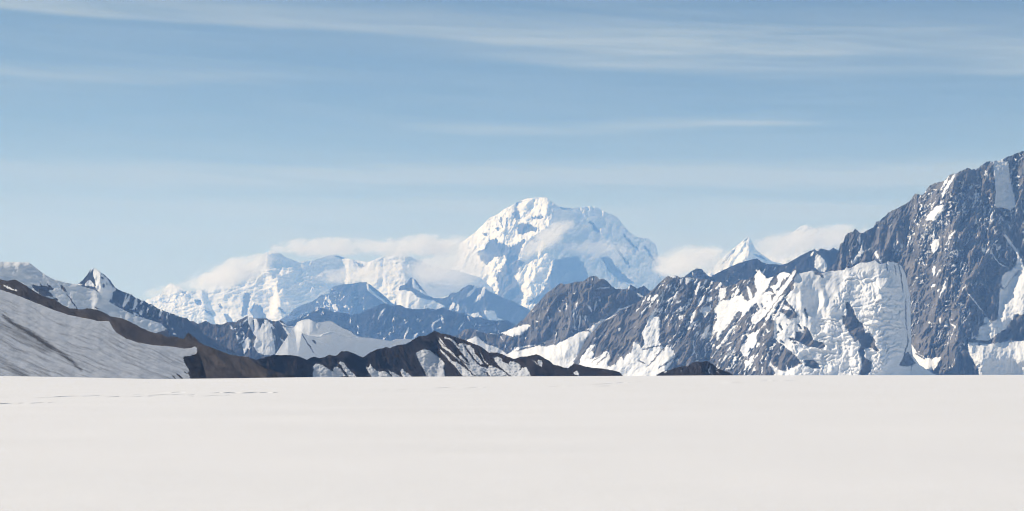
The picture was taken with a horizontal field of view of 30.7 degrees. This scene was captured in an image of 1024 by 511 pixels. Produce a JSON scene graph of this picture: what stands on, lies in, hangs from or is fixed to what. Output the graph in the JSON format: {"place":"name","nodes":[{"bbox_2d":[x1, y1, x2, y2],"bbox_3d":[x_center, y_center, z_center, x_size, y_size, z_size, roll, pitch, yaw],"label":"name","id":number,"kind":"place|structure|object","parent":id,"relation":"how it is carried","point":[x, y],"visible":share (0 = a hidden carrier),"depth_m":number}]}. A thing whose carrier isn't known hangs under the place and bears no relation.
{"place":"outdoors","nodes":[
{"label":"outdoors","id":0,"kind":"place"},
{"bbox_2d":[0,262,168,336],"bbox_3d":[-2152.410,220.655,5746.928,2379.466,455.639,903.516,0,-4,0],"label":"snow slope","id":1,"kind":"structure","parent":0,"point":[68,295],"depth_m":5585.64},
{"bbox_2d":[0,290,206,378],"bbox_3d":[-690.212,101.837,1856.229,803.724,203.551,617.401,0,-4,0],"label":"glacier slope","id":2,"kind":"structure","parent":0,"point":[38,340],"depth_m":1890.25},
{"bbox_2d":[0,279,293,378],"bbox_3d":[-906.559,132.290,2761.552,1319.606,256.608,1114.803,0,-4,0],"label":"moraine ridge","id":3,"kind":"structure","parent":0,"point":[218,363],"depth_m":2553.44},
{"bbox_2d":[78,268,238,355],"bbox_3d":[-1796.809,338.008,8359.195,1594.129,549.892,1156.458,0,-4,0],"label":"mountain peak","id":4,"kind":"structure","parent":0,"point":[106,289],"depth_m":8174.17},
{"bbox_2d":[190,316,293,359],"bbox_3d":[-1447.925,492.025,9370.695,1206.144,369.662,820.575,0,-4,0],"label":"snow mountain","id":5,"kind":"structure","parent":0,"point":[254,338],"depth_m":9231.57},
{"bbox_2d":[145,251,492,324],"bbox_3d":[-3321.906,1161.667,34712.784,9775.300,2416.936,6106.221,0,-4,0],"label":"snow mountain","id":6,"kind":"structure","parent":0,"point":[273,286],"depth_m":33800.66},
{"bbox_2d":[275,319,366,355],"bbox_3d":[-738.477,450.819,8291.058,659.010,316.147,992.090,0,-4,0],"label":"snow dome","id":7,"kind":"structure","parent":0,"point":[290,345],"depth_m":7913.71},
{"bbox_2d":[279,282,393,323],"bbox_3d":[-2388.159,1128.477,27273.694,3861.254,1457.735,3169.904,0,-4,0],"label":"blue mountain","id":8,"kind":"structure","parent":0,"point":[356,298],"depth_m":26899.82},
{"bbox_2d":[298,332,412,359],"bbox_3d":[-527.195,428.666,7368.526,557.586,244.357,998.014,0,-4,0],"label":"snow ridge","id":9,"kind":"structure","parent":0,"point":[326,344],"depth_m":7165.86},
{"bbox_2d":[286,303,515,340],"bbox_3d":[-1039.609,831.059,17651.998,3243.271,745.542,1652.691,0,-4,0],"label":"hazy ridge","id":10,"kind":"structure","parent":0,"point":[386,321],"depth_m":17413.93},
{"bbox_2d":[250,331,621,376],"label":"rocky ridge","id":11,"kind":"structure","parent":0,"point":[435,354],"depth_m":3012.91},
{"bbox_2d":[393,277,530,324],"bbox_3d":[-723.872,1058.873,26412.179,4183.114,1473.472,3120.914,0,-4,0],"label":"blue mountain","id":12,"kind":"structure","parent":0,"point":[474,301],"depth_m":25890.37},
{"bbox_2d":[0,375,1023,510],"bbox_3d":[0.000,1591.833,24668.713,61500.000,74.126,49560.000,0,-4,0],"label":"snowfield","id":13,"kind":"structure","parent":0,"point":[760,443],"depth_m":44.97},
{"bbox_2d":[49,392,275,397],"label":"snow path","id":14,"kind":"structure","parent":13,"relation":"on","point":[238,392],"depth_m":164.49},
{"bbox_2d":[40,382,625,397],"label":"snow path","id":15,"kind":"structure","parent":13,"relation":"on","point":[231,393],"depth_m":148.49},
{"bbox_2d":[0,0,1023,300],"label":"sky","id":16,"kind":"structure","parent":0,"point":[148,145]},
{"bbox_2d":[454,276,643,367],"bbox_3d":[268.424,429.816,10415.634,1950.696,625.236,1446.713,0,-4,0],"label":"rock mountain","id":17,"kind":"structure","parent":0,"point":[559,324],"depth_m":10174.70},
{"bbox_2d":[451,197,667,309],"bbox_3d":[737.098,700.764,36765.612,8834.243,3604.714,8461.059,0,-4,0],"label":"snow massif","id":18,"kind":"structure","parent":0,"point":[529,253],"depth_m":35840.18},
{"bbox_2d":[656,361,732,375],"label":"rock outcrop","id":19,"kind":"object","parent":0,"point":[700,368],"visible":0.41,"depth_m":3287.23},
{"bbox_2d":[627,248,837,296],"bbox_3d":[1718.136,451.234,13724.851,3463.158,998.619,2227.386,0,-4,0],"label":"hazy ridge","id":20,"kind":"structure","parent":0,"point":[821,260],"depth_m":13478.65},
{"bbox_2d":[707,236,781,275],"bbox_3d":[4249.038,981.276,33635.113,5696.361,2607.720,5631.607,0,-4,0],"label":"snow peak","id":21,"kind":"structure","parent":0,"point":[744,250],"depth_m":32960.11},
{"bbox_2d":[566,260,935,375],"bbox_3d":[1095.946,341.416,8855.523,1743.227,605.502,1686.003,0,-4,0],"label":"snow mountain","id":22,"kind":"structure","parent":0,"point":[855,320],"depth_m":8514.82},
{"bbox_2d":[764,225,844,263],"bbox_3d":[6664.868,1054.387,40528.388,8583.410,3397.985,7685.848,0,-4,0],"label":"cloud","id":23,"kind":"structure","parent":0,"point":[801,240],"depth_m":39894.67},
{"bbox_2d":[827,151,1023,374],"bbox_3d":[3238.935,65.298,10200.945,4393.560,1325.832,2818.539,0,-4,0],"label":"rock mountain","id":24,"kind":"structure","parent":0,"point":[953,244],"depth_m":9496.33}
]}

